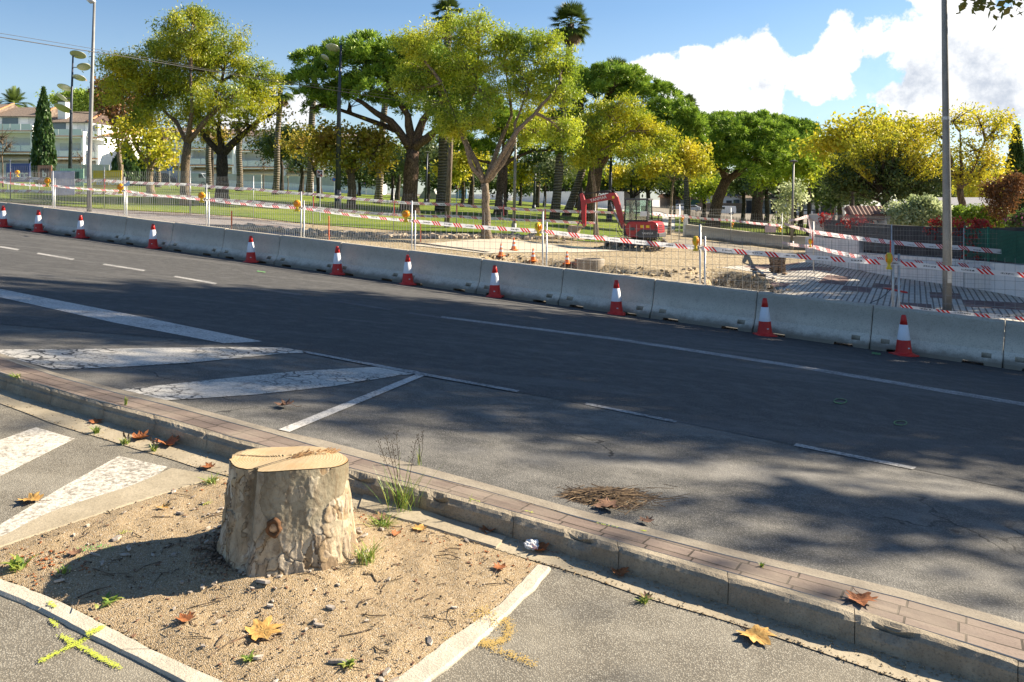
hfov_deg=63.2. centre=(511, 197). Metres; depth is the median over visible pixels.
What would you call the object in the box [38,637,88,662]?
paint mark
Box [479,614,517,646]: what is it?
paint mark
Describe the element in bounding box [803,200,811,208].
window
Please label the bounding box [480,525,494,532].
dry leaf
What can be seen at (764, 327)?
traffic cone
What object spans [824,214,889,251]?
garden fence
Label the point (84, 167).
boundary wall
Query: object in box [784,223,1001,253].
barrier tape
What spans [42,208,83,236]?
concrete barrier
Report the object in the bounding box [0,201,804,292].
site ground
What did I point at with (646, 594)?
gutter grit
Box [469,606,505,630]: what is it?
paint mark
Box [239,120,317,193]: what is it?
park tree
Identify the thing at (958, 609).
edging
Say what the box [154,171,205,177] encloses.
boundary wall
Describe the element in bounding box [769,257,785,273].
brick stack
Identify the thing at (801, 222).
park tree
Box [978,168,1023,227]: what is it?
shrub
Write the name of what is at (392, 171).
park tree
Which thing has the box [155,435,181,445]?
dry leaf
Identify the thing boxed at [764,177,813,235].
shrub
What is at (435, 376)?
road marking
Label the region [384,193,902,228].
ground
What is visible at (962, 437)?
road
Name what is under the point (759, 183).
park tree
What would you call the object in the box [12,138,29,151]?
window
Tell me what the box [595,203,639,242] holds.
site fence
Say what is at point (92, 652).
paint mark
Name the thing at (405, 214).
warning lamp
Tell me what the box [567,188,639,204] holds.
wall
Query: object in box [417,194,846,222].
street
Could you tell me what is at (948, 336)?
concrete barrier
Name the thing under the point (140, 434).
dry leaf
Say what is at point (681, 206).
parked car
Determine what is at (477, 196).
wall
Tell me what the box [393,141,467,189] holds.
distant tree
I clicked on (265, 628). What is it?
dry leaf
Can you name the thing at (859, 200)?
park tree
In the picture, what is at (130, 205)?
site fence
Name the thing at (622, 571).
dry leaf
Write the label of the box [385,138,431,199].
park tree
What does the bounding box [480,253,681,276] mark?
gravel
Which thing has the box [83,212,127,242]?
concrete barrier
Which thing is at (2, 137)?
young tree
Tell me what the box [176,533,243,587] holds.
wood crumbs
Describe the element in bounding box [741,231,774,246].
concrete barrier
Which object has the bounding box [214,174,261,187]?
boundary wall
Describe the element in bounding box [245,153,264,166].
window
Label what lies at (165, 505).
dry leaf
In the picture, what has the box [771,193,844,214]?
bungalow
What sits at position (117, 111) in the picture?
plane tree
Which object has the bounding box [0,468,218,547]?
pit border
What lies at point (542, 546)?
dry leaf
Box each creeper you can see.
[817,212,835,226]
[835,214,873,227]
[924,215,941,239]
[941,216,994,237]
[959,217,986,260]
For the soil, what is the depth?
3.36 m
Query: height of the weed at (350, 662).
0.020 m
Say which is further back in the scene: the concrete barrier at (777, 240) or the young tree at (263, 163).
the young tree at (263, 163)
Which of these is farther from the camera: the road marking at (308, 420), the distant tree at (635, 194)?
the distant tree at (635, 194)
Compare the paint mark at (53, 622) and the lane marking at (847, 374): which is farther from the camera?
the lane marking at (847, 374)
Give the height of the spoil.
0.322 m
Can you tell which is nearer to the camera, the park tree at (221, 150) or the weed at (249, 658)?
the weed at (249, 658)
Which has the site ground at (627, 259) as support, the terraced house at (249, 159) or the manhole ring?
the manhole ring
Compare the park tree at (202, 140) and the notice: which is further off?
the park tree at (202, 140)
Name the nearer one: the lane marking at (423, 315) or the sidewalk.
the lane marking at (423, 315)
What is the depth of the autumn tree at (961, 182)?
45.83 m
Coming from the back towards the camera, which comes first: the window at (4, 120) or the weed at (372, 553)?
the window at (4, 120)
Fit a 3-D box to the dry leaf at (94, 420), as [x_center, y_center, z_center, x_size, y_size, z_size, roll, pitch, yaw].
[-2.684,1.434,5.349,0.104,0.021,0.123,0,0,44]
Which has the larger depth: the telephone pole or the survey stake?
the telephone pole
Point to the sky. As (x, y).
(812, 59)
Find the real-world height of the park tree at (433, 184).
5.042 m
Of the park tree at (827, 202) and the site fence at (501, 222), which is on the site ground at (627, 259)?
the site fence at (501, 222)
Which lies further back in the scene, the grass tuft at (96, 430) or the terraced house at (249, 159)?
the terraced house at (249, 159)
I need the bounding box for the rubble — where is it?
[673,267,792,292]
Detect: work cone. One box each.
[496,244,503,255]
[510,238,517,250]
[529,248,537,260]
[562,251,571,263]
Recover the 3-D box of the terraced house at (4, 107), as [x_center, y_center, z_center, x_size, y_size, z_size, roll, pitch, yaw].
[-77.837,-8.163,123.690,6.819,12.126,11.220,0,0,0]
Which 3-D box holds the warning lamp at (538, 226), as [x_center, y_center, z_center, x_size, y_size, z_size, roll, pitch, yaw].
[0.607,0.712,19.089,0.132,0.312,0.227,0,0,33]
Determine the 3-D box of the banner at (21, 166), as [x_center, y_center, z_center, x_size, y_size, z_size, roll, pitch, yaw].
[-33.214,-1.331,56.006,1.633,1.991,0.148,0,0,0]
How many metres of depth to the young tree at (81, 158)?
99.91 m
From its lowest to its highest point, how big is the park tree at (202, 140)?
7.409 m
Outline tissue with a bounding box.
[524,539,538,549]
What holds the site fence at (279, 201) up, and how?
on the site ground at (627, 259)
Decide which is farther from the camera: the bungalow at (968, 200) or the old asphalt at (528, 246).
the bungalow at (968, 200)
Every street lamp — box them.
[87,0,95,211]
[941,0,951,310]
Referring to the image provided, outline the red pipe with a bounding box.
[883,288,907,292]
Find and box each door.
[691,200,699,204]
[746,201,751,212]
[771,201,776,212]
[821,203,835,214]
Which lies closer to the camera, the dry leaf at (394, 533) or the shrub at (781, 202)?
the dry leaf at (394, 533)
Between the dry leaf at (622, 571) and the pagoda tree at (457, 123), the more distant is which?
the pagoda tree at (457, 123)
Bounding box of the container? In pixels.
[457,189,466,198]
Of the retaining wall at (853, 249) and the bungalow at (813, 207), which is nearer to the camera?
the retaining wall at (853, 249)
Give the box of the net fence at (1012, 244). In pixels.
[964,226,1023,263]
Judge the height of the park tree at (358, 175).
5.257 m
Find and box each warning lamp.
[44,178,50,186]
[117,184,123,193]
[198,192,205,201]
[293,200,300,210]
[402,210,409,221]
[535,222,541,235]
[692,236,698,250]
[885,253,892,269]
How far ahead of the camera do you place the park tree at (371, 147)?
51.41 m
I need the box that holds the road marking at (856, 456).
[794,443,915,468]
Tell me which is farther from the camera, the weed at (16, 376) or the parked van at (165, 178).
the parked van at (165, 178)
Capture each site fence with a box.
[0,159,10,198]
[0,171,53,207]
[10,165,104,202]
[54,177,124,215]
[104,171,190,211]
[126,184,206,225]
[190,176,253,217]
[208,191,301,236]
[253,183,311,222]
[303,200,412,249]
[312,188,393,228]
[399,192,456,233]
[414,210,543,265]
[457,194,502,232]
[504,196,544,234]
[544,200,586,239]
[546,222,700,283]
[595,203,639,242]
[650,205,679,238]
[679,208,730,239]
[704,236,893,306]
[730,213,782,248]
[813,221,891,283]
[891,227,963,289]
[898,254,1023,316]
[971,230,990,289]
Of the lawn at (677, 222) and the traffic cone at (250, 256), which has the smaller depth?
the traffic cone at (250, 256)
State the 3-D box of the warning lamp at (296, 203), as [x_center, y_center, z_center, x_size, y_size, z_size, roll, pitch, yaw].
[-5.830,0.208,22.596,0.227,0.312,0.132,0,0,0]
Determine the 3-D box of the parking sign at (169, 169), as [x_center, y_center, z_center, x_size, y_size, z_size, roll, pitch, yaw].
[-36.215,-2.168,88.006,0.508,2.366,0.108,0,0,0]
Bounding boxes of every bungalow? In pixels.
[658,194,701,207]
[706,193,739,202]
[737,193,776,212]
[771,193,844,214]
[935,197,993,226]
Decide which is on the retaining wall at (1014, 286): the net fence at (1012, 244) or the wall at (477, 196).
the net fence at (1012, 244)
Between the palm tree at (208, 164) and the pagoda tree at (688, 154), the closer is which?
the pagoda tree at (688, 154)
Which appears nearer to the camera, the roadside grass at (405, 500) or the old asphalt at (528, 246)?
the roadside grass at (405, 500)
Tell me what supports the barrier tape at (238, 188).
attached to the site fence at (46, 170)
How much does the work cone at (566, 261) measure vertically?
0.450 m
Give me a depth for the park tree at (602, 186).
89.76 m
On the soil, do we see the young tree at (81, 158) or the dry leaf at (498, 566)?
the dry leaf at (498, 566)
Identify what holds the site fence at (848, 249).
on the tile pavement
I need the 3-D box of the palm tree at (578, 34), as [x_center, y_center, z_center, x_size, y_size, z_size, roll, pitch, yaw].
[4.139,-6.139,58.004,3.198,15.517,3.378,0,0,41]
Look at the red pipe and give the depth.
25.20 m
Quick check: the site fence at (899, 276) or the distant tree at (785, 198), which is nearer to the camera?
the site fence at (899, 276)
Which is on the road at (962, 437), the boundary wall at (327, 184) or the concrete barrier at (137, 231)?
the concrete barrier at (137, 231)
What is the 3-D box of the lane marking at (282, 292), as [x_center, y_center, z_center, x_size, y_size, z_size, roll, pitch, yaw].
[-4.039,1.645,14.561,0.988,0.078,0.256,0,0,21]
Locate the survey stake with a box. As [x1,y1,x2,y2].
[328,216,329,239]
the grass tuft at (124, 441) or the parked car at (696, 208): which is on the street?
the parked car at (696, 208)
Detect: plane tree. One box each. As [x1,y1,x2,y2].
[85,69,155,189]
[94,110,191,193]
[956,0,1023,30]
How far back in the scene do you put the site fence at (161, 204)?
25.28 m
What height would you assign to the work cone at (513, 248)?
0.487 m
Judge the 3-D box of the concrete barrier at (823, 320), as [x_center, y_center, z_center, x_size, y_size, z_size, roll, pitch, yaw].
[5.736,2.300,15.859,2.078,0.801,0.580,4,2,29]
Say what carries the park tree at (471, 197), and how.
on the lawn at (265, 212)
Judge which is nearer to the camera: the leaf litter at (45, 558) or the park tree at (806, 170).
the leaf litter at (45, 558)
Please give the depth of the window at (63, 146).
120.71 m
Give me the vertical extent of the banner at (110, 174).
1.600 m
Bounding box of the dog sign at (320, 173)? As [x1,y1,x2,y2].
[317,170,322,220]
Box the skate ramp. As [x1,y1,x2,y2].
[419,188,436,198]
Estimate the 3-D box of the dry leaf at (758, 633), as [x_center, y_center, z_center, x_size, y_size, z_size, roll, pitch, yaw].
[0.962,1.712,3.284,0.158,0.021,0.182,0,0,4]
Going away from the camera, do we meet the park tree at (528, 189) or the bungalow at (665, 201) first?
the park tree at (528, 189)
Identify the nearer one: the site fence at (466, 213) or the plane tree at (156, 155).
the site fence at (466, 213)
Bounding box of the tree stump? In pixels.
[216,446,359,576]
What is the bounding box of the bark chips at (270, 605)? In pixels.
[64,479,436,681]
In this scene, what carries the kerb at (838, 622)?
on the kerb bedding
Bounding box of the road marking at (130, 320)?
[0,289,258,342]
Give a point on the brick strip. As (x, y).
(972, 631)
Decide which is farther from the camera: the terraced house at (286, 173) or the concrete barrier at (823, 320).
the terraced house at (286, 173)
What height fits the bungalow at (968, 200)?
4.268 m
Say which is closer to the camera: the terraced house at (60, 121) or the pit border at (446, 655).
the pit border at (446, 655)
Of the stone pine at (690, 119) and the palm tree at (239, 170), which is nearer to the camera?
the stone pine at (690, 119)
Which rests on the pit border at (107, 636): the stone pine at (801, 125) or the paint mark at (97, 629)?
the paint mark at (97, 629)
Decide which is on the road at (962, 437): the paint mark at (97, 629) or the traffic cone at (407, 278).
the traffic cone at (407, 278)
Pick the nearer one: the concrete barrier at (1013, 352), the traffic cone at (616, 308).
the concrete barrier at (1013, 352)
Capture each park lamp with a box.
[54,50,90,168]
[321,43,341,208]
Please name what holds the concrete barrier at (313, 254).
on the road at (962, 437)
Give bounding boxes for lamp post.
[177,140,180,186]
[424,151,429,201]
[511,128,516,232]
[532,166,537,208]
[606,156,611,221]
[789,160,797,249]
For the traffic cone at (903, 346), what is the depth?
14.56 m
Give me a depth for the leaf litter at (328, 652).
3.33 m
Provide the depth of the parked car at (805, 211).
147.30 m
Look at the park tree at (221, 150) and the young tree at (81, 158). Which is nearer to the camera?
the park tree at (221, 150)
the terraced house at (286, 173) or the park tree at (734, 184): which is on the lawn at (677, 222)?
the park tree at (734, 184)
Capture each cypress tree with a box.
[29,86,57,184]
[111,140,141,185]
[137,157,145,185]
[1002,124,1023,227]
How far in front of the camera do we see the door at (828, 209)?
159.92 m
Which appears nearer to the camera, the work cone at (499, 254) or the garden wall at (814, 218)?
the work cone at (499, 254)
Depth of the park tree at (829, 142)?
61.58 m
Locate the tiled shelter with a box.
[844,206,886,223]
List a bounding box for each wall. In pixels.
[0,163,108,182]
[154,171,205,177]
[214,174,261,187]
[262,176,375,194]
[451,194,511,199]
[516,192,623,209]
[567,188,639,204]
[697,203,741,212]
[805,237,863,269]
[809,214,824,237]
[830,220,1023,264]
[859,253,1023,297]
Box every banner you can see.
[6,163,29,188]
[38,165,51,190]
[60,169,83,190]
[93,170,121,191]
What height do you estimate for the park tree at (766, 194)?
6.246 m
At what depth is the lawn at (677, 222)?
76.59 m
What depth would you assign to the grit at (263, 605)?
3.29 m
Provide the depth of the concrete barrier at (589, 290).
17.73 m
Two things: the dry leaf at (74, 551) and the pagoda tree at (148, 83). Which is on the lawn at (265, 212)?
the pagoda tree at (148, 83)
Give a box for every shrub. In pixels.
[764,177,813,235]
[878,192,955,226]
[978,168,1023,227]
[1001,207,1023,226]
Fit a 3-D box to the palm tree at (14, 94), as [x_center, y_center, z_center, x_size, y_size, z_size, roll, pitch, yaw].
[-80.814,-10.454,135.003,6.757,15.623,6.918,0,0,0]
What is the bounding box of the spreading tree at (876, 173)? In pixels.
[816,116,954,207]
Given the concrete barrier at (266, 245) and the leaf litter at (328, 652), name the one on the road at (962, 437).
the concrete barrier at (266, 245)
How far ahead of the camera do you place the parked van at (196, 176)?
112.70 m
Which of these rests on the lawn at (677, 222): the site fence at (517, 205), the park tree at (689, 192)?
the park tree at (689, 192)
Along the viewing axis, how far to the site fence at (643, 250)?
17.97 m
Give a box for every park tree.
[165,94,298,198]
[192,124,233,189]
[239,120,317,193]
[273,119,351,198]
[273,149,325,191]
[292,113,407,208]
[320,160,402,195]
[356,140,425,200]
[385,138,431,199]
[391,135,455,202]
[418,164,483,196]
[424,139,490,206]
[460,149,491,204]
[467,166,548,201]
[491,155,549,204]
[509,144,555,206]
[525,152,582,186]
[532,144,567,206]
[552,154,614,207]
[562,154,607,209]
[585,162,634,211]
[603,160,680,211]
[627,166,663,217]
[650,148,690,219]
[655,172,698,217]
[674,175,730,221]
[709,165,769,194]
[718,175,749,220]
[734,176,791,227]
[739,158,801,229]
[772,173,830,225]
[775,138,840,234]
[776,178,818,227]
[785,104,938,205]
[811,180,858,220]
[816,134,839,219]
[821,189,877,212]
[897,151,969,201]
[951,165,1005,198]
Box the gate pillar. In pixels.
[683,214,687,235]
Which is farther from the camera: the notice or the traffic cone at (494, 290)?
the notice
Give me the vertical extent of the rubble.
1.435 m
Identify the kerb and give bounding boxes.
[0,372,1023,681]
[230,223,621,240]
[359,494,505,549]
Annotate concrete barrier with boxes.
[0,202,6,211]
[5,203,47,230]
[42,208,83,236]
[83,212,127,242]
[121,217,175,249]
[168,222,228,256]
[219,229,280,264]
[274,235,344,272]
[340,243,408,282]
[408,250,484,292]
[476,259,565,304]
[559,268,656,317]
[650,279,758,332]
[686,224,714,239]
[713,228,741,242]
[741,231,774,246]
[753,291,873,348]
[768,235,794,248]
[794,236,808,249]
[870,305,1004,367]
[1002,320,1023,370]
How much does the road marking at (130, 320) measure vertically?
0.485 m
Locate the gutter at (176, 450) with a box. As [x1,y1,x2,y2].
[0,388,975,681]
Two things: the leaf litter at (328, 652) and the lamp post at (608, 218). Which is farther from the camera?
the lamp post at (608, 218)
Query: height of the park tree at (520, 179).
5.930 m
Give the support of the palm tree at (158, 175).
on the ground at (655, 203)
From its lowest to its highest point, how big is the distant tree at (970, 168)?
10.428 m
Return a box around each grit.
[0,390,972,681]
[0,482,534,681]
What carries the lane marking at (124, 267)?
on the road at (962, 437)
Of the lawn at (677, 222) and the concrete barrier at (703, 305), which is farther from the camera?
the lawn at (677, 222)
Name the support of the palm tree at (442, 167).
on the lawn at (265, 212)
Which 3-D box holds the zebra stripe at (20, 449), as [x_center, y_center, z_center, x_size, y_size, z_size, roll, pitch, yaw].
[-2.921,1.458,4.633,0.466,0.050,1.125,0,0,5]
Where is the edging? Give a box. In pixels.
[0,353,1023,631]
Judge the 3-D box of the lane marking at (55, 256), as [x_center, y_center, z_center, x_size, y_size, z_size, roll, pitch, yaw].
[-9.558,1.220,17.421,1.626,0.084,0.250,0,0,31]
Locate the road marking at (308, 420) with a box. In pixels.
[279,374,423,431]
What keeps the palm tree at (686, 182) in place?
on the lawn at (677, 222)
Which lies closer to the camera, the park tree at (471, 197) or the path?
the path
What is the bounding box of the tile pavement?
[717,261,1023,345]
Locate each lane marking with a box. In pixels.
[0,246,18,249]
[37,253,72,259]
[103,264,144,270]
[174,276,216,283]
[260,289,302,295]
[407,312,439,317]
[440,316,1023,405]
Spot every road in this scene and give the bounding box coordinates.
[0,227,1023,490]
[0,324,1023,622]
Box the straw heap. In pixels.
[517,483,689,514]
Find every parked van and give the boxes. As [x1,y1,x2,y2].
[153,173,176,182]
[179,173,205,184]
[721,206,735,214]
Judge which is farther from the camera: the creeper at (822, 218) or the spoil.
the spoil
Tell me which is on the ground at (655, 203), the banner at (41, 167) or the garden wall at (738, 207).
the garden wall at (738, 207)
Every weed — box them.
[1,553,37,571]
[9,372,28,378]
[56,563,71,573]
[95,591,123,608]
[195,474,221,483]
[241,650,257,661]
[338,658,357,668]
[349,537,391,563]
[363,512,401,528]
[635,592,653,604]
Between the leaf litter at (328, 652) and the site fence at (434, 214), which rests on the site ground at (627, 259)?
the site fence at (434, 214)
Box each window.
[1,117,19,129]
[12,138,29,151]
[52,123,67,135]
[60,143,79,156]
[93,124,97,137]
[214,152,229,164]
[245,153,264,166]
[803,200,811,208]
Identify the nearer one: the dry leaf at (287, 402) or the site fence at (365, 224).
the dry leaf at (287, 402)
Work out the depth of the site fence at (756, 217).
46.72 m
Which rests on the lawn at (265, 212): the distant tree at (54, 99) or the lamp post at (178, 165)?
the lamp post at (178, 165)
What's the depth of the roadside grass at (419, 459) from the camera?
4.75 m
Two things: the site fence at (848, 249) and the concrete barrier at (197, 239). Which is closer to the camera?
the concrete barrier at (197, 239)
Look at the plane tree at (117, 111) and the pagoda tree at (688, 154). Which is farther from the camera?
the plane tree at (117, 111)
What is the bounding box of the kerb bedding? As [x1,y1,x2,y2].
[4,374,1018,666]
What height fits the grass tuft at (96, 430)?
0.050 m
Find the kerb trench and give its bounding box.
[402,241,487,251]
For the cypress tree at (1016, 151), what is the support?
on the site ground at (627, 259)
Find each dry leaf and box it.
[17,491,51,500]
[66,548,81,559]
[87,418,101,425]
[126,429,149,439]
[154,502,170,507]
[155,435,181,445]
[175,611,195,624]
[202,462,219,467]
[232,615,283,641]
[274,399,298,406]
[372,511,395,519]
[391,530,402,537]
[412,524,427,531]
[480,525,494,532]
[493,562,506,571]
[532,542,551,551]
[593,497,629,507]
[610,566,628,575]
[639,591,657,599]
[640,516,653,524]
[732,621,776,644]
[846,587,877,605]
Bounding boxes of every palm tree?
[0,86,35,106]
[155,130,165,186]
[199,118,216,189]
[229,112,245,190]
[265,71,297,194]
[302,44,316,195]
[373,79,387,203]
[429,0,464,212]
[549,0,592,218]
[561,55,626,216]
[676,93,699,222]
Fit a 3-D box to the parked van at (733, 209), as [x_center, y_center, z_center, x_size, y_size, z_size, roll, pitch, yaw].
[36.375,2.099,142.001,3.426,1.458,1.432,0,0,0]
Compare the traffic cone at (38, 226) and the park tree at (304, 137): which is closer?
the traffic cone at (38, 226)
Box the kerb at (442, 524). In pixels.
[359,494,505,549]
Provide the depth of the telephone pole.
42.89 m
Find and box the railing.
[691,211,808,235]
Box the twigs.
[44,482,512,669]
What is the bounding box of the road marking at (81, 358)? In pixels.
[0,347,305,368]
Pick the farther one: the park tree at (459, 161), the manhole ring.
the park tree at (459, 161)
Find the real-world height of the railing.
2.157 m
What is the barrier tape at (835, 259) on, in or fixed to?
attached to the site fence at (899, 276)
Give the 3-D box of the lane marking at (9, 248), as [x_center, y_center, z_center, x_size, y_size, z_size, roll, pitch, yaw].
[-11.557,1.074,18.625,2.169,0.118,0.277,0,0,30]
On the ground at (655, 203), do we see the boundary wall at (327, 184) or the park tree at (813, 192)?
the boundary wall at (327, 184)
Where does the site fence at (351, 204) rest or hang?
on the site ground at (627, 259)
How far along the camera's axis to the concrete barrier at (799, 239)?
47.72 m
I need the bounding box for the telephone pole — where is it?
[444,113,452,227]
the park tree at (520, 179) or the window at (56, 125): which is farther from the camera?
the window at (56, 125)
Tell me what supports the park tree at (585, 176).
on the lawn at (265, 212)
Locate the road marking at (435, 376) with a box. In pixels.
[306,351,518,391]
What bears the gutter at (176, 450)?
on the path
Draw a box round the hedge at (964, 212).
[951,203,1009,227]
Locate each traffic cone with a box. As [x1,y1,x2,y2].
[0,206,11,226]
[30,210,46,231]
[72,215,89,237]
[146,224,161,248]
[243,236,258,262]
[330,246,344,274]
[399,255,416,284]
[485,265,503,297]
[607,280,625,315]
[753,298,776,336]
[888,315,918,356]
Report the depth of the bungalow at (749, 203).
164.91 m
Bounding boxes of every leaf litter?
[1,477,530,591]
[3,479,528,681]
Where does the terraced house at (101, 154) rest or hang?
on the ground at (655, 203)
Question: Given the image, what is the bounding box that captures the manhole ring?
[574,258,603,271]
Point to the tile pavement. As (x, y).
(871, 290)
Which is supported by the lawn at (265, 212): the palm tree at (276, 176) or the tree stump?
the palm tree at (276, 176)
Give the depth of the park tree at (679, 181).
95.87 m
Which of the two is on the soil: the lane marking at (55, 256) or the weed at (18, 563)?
the weed at (18, 563)
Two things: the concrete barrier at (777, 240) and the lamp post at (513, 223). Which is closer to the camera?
the lamp post at (513, 223)
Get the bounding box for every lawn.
[0,182,661,241]
[675,217,808,235]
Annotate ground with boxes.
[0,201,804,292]
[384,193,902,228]
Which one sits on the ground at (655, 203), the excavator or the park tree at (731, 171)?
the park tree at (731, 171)
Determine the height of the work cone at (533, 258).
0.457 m
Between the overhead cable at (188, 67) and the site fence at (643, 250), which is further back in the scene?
the overhead cable at (188, 67)
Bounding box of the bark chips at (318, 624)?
[54,511,468,681]
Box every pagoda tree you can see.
[82,0,289,205]
[381,4,589,238]
[559,87,683,235]
[629,134,721,234]
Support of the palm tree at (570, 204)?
on the lawn at (265, 212)
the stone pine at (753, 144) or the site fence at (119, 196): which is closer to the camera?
the site fence at (119, 196)
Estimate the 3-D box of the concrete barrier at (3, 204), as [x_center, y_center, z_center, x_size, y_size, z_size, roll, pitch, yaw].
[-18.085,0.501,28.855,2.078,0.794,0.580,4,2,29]
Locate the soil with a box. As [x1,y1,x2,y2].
[0,476,540,681]
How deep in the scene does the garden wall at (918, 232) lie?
29.35 m
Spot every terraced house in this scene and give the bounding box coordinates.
[0,103,16,112]
[0,107,57,162]
[52,101,118,164]
[86,124,131,169]
[126,131,140,158]
[150,128,194,170]
[190,129,236,173]
[236,130,283,181]
[284,154,331,176]
[332,134,385,193]
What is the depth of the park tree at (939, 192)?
88.09 m
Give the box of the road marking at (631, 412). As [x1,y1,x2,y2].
[586,402,676,421]
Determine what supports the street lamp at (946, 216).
on the tile pavement
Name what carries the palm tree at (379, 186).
on the lawn at (265, 212)
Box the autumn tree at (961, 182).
[915,99,1023,206]
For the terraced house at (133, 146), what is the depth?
156.97 m
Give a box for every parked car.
[669,204,683,209]
[681,205,700,211]
[796,209,812,215]
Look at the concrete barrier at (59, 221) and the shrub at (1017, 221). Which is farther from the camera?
the shrub at (1017, 221)
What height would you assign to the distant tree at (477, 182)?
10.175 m
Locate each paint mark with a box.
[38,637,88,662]
[49,618,58,627]
[56,633,122,668]
[86,623,105,636]
[442,632,537,666]
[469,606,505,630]
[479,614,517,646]
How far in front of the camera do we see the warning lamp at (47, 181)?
27.88 m
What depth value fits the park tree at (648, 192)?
83.83 m
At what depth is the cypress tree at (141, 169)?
92.43 m
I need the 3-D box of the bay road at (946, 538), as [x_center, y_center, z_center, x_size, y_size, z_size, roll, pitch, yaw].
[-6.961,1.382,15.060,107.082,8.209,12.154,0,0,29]
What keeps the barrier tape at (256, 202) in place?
attached to the site fence at (46, 170)
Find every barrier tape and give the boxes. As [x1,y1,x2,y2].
[0,177,392,202]
[0,181,412,221]
[0,189,393,215]
[394,201,781,225]
[394,213,594,223]
[413,219,1023,277]
[782,242,993,269]
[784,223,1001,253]
[788,215,811,236]
[901,305,1023,320]
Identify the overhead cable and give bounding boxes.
[0,33,436,104]
[0,37,437,106]
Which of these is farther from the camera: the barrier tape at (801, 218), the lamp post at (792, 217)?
the lamp post at (792, 217)
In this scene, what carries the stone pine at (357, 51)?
on the lawn at (265, 212)
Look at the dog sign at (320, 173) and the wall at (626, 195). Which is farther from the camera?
the wall at (626, 195)
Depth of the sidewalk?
37.78 m
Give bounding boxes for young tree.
[0,125,15,186]
[72,150,86,168]
[255,157,271,188]
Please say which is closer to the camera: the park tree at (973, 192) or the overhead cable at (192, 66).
the overhead cable at (192, 66)
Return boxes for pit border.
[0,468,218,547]
[0,579,222,681]
[395,564,550,681]
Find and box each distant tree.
[35,85,96,111]
[49,89,102,111]
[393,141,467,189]
[451,164,532,192]
[508,160,620,191]
[612,162,690,205]
[653,173,747,199]
[764,189,825,208]
[897,152,1005,202]
[953,156,997,196]
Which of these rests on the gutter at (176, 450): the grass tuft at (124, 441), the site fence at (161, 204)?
the grass tuft at (124, 441)
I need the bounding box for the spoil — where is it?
[594,245,645,251]
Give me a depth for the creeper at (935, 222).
28.82 m
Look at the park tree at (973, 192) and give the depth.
83.87 m
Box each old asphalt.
[413,238,625,252]
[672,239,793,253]
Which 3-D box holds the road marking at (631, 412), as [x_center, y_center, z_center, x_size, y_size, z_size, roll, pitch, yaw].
[0.979,1.790,6.949,0.820,0.061,0.096,0,0,28]
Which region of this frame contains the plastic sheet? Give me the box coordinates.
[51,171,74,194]
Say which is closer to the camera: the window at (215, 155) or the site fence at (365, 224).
the site fence at (365, 224)
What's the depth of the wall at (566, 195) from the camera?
118.00 m
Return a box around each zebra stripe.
[0,427,74,475]
[0,456,166,535]
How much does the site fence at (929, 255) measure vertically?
1.920 m
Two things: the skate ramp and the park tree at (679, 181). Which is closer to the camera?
the park tree at (679, 181)
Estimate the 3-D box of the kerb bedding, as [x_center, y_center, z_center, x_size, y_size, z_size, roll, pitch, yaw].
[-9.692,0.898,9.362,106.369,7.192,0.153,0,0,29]
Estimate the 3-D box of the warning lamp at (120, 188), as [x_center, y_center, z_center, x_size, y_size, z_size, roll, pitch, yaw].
[-12.286,-0.290,26.118,0.227,0.312,0.132,0,0,-6]
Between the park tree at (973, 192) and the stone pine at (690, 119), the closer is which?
the stone pine at (690, 119)
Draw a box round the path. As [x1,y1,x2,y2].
[0,404,905,681]
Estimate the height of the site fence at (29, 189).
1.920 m
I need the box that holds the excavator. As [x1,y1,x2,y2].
[567,189,667,250]
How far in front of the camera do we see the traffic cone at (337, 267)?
20.69 m
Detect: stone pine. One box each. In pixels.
[278,28,508,213]
[435,105,594,214]
[544,59,711,220]
[672,112,817,227]
[705,108,822,225]
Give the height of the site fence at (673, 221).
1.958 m
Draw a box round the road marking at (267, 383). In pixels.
[122,367,418,399]
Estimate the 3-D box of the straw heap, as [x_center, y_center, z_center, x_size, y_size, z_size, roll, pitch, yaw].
[0.464,1.595,4.483,1.018,0.076,0.451,0,0,0]
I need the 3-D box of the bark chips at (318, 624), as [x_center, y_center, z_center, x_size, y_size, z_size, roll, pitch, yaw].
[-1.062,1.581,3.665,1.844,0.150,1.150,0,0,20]
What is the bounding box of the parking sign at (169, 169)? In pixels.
[167,166,171,186]
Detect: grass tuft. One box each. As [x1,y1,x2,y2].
[89,425,100,433]
[117,432,130,444]
[148,437,158,451]
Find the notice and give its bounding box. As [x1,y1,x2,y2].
[765,225,775,231]
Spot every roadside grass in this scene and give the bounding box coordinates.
[362,430,445,512]
[416,431,423,465]
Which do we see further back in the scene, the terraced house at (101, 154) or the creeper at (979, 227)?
the terraced house at (101, 154)
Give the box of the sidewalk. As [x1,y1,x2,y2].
[6,202,299,236]
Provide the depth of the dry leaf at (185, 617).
3.12 m
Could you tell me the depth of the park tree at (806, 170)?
69.53 m
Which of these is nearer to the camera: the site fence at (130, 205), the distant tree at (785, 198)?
the site fence at (130, 205)
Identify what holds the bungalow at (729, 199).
on the ground at (655, 203)
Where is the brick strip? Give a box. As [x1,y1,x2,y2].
[0,357,1023,659]
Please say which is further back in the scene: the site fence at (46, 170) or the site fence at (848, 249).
the site fence at (46, 170)

